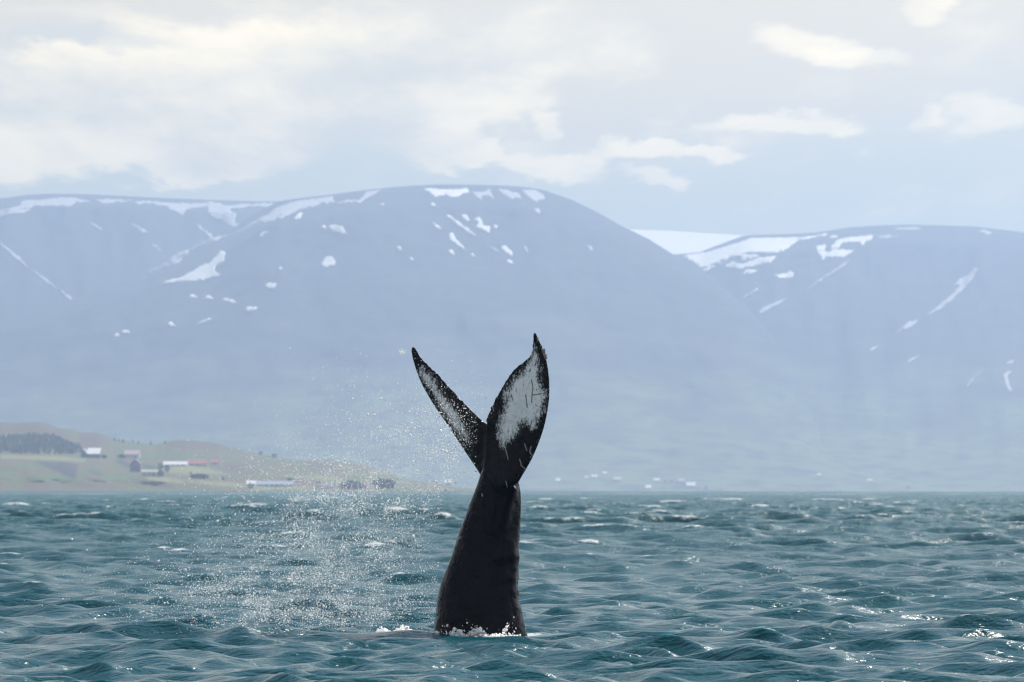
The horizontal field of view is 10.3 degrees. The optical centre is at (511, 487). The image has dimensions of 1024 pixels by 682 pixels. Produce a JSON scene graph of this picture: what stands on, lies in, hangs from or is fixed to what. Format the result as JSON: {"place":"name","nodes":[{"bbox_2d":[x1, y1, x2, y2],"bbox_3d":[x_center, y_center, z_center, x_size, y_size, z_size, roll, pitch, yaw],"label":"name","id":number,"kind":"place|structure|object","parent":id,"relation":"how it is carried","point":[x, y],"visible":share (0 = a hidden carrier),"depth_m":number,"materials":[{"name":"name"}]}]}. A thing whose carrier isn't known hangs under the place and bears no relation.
{"place":"outdoors","nodes":[
{"label":"outdoors","id":0,"kind":"place"},
{"bbox_2d":[0,194,278,321],"bbox_3d":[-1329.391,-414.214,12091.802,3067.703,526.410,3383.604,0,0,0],"label":"mountain","id":1,"kind":"structure","parent":0,"point":[55,249],"depth_m":12315.35,"materials":[{"name":"stone"}]},
{"bbox_2d":[0,422,474,491],"bbox_3d":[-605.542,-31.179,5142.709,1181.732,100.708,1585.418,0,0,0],"label":"headland","id":2,"kind":"structure","parent":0,"point":[41,471],"depth_m":4730.05,"materials":[{"name":"green plant"}]},
{"bbox_2d":[0,432,81,453],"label":"forest","id":3,"kind":"object","parent":2,"relation":"on","point":[31,443],"visible":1,"depth_m":5032.30,"materials":[{"name":"green plant"}]},
{"bbox_2d":[81,449,86,456],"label":"outbuilding","id":4,"kind":"structure","parent":2,"relation":"on","point":[84,453],"depth_m":4914.96,"materials":[{"name":"white"}]},
{"bbox_2d":[87,448,101,457],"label":"farmhouse","id":5,"kind":"object","parent":2,"relation":"on","point":[94,452],"visible":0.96,"depth_m":4912.02,"materials":[{"name":"white"}]},
{"bbox_2d":[124,450,140,458],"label":"house","id":6,"kind":"structure","parent":2,"relation":"on","point":[135,454],"depth_m":5076.96,"materials":[{"name":"pink"}]},
{"bbox_2d":[130,459,141,471],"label":"barn","id":7,"kind":"structure","parent":2,"relation":"on","point":[135,465],"depth_m":4617.98,"materials":[{"name":"grey"}]},
{"bbox_2d":[141,470,157,476],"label":"cottage","id":8,"kind":"structure","parent":2,"relation":"on","point":[150,473],"depth_m":4489.91,"materials":[{"name":"white"}]},
{"bbox_2d":[158,469,164,476],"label":"shed","id":9,"kind":"structure","parent":2,"relation":"on","point":[161,472],"depth_m":4491.20,"materials":[{"name":"grey"}]},
{"bbox_2d":[163,461,187,467],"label":"long shed","id":10,"kind":"structure","parent":2,"relation":"on","point":[176,463],"depth_m":4780.26,"materials":[{"name":"white"}]},
{"bbox_2d":[188,459,207,465],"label":"barn","id":11,"kind":"structure","parent":2,"relation":"on","point":[197,462],"depth_m":4813.87,"materials":[{"name":"red"}]},
{"bbox_2d":[191,473,207,478],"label":"hedge","id":12,"kind":"object","parent":2,"relation":"on","point":[200,475],"visible":1,"depth_m":4463.35,"materials":[{"name":"green plant"}]},
{"bbox_2d":[210,460,219,464],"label":"cottage","id":13,"kind":"structure","parent":2,"relation":"on","point":[215,462],"depth_m":4879.65,"materials":[{"name":"red"}]},
{"bbox_2d":[246,480,255,486],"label":"annex","id":14,"kind":"object","parent":2,"relation":"on","point":[251,482],"visible":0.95,"depth_m":4407.21,"materials":[{"name":"white"}]},
{"bbox_2d":[256,481,293,486],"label":"cowshed","id":15,"kind":"structure","parent":2,"relation":"on","point":[277,483],"depth_m":4429.28,"materials":[{"name":"white"}]},
{"bbox_2d":[324,484,334,488],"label":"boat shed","id":16,"kind":"object","parent":2,"relation":"on","point":[328,487],"visible":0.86,"depth_m":4390.69,"materials":[{"name":"grey"}]},
{"bbox_2d":[339,480,358,488],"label":"bush","id":17,"kind":"object","parent":2,"relation":"on","point":[352,484],"visible":0.8,"depth_m":4399.85,"materials":[{"name":"green plant"}]},
{"bbox_2d":[370,478,387,488],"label":"tree","id":18,"kind":"object","parent":2,"relation":"on","point":[384,484],"visible":0.82,"depth_m":4415.67,"materials":[{"name":"green plant"}]},
{"bbox_2d":[386,479,395,488],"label":"tree","id":19,"kind":"object","parent":2,"relation":"on","point":[391,484],"visible":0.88,"depth_m":4419.35,"materials":[{"name":"green plant"}]},
{"bbox_2d":[444,480,451,485],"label":"house","id":20,"kind":"structure","parent":2,"relation":"on","point":[449,482],"depth_m":5601.13,"materials":[{"name":"white"}]},
{"bbox_2d":[0,492,1023,681],"bbox_3d":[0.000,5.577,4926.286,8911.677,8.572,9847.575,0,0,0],"label":"sea","id":21,"kind":"structure","parent":0,"point":[771,586],"depth_m":108.66,"materials":[{"name":"liquid"}]},
{"bbox_2d":[27,347,485,633],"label":"water spray","id":22,"kind":"object","parent":21,"relation":"on","point":[340,547],"visible":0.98,"depth_m":76.14,"materials":[{"name":"white liquid"}]},
{"bbox_2d":[376,622,520,636],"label":"foam","id":23,"kind":"object","parent":21,"relation":"on","point":[476,632],"visible":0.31,"depth_m":75.71,"materials":[{"name":"white"}]},
{"bbox_2d":[411,333,548,635],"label":"humpback whale","id":24,"kind":"object","parent":21,"relation":"in","point":[479,587],"visible":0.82,"depth_m":76.13},
{"bbox_2d":[0,184,1023,491],"bbox_3d":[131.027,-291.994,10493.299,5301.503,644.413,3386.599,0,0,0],"label":"mountain","id":25,"kind":"structure","parent":0,"point":[664,364],"depth_m":10345.83,"materials":[{"name":"stone"}]},
{"bbox_2d":[613,477,621,480],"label":"barn","id":26,"kind":"structure","parent":25,"relation":"on","point":[617,478],"depth_m":8966.75,"materials":[{"name":"white"}]},
{"bbox_2d":[678,478,684,482],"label":"house","id":27,"kind":"structure","parent":25,"relation":"on","point":[681,480],"depth_m":8975.84,"materials":[{"name":"white"}]},
{"bbox_2d":[686,482,695,486],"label":"house","id":28,"kind":"structure","parent":25,"relation":"on","point":[690,484],"depth_m":8896.36,"materials":[{"name":"white"}]},
{"bbox_2d":[0,0,1023,234],"label":"sky","id":29,"kind":"structure","parent":0,"point":[732,117],"materials":[{"name":"white"}]},
{"bbox_2d":[629,229,745,253],"bbox_3d":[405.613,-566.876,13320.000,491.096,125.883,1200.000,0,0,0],"label":"snow field","id":30,"kind":"structure","parent":0,"point":[676,242],"depth_m":13467.09,"materials":[{"name":"white snow"}]},
{"bbox_2d":[673,225,1023,487],"bbox_3d":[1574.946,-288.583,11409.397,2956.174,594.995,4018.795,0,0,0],"label":"mountain","id":31,"kind":"structure","parent":0,"point":[902,346],"depth_m":11354.87,"materials":[{"name":"stone"}]}
]}

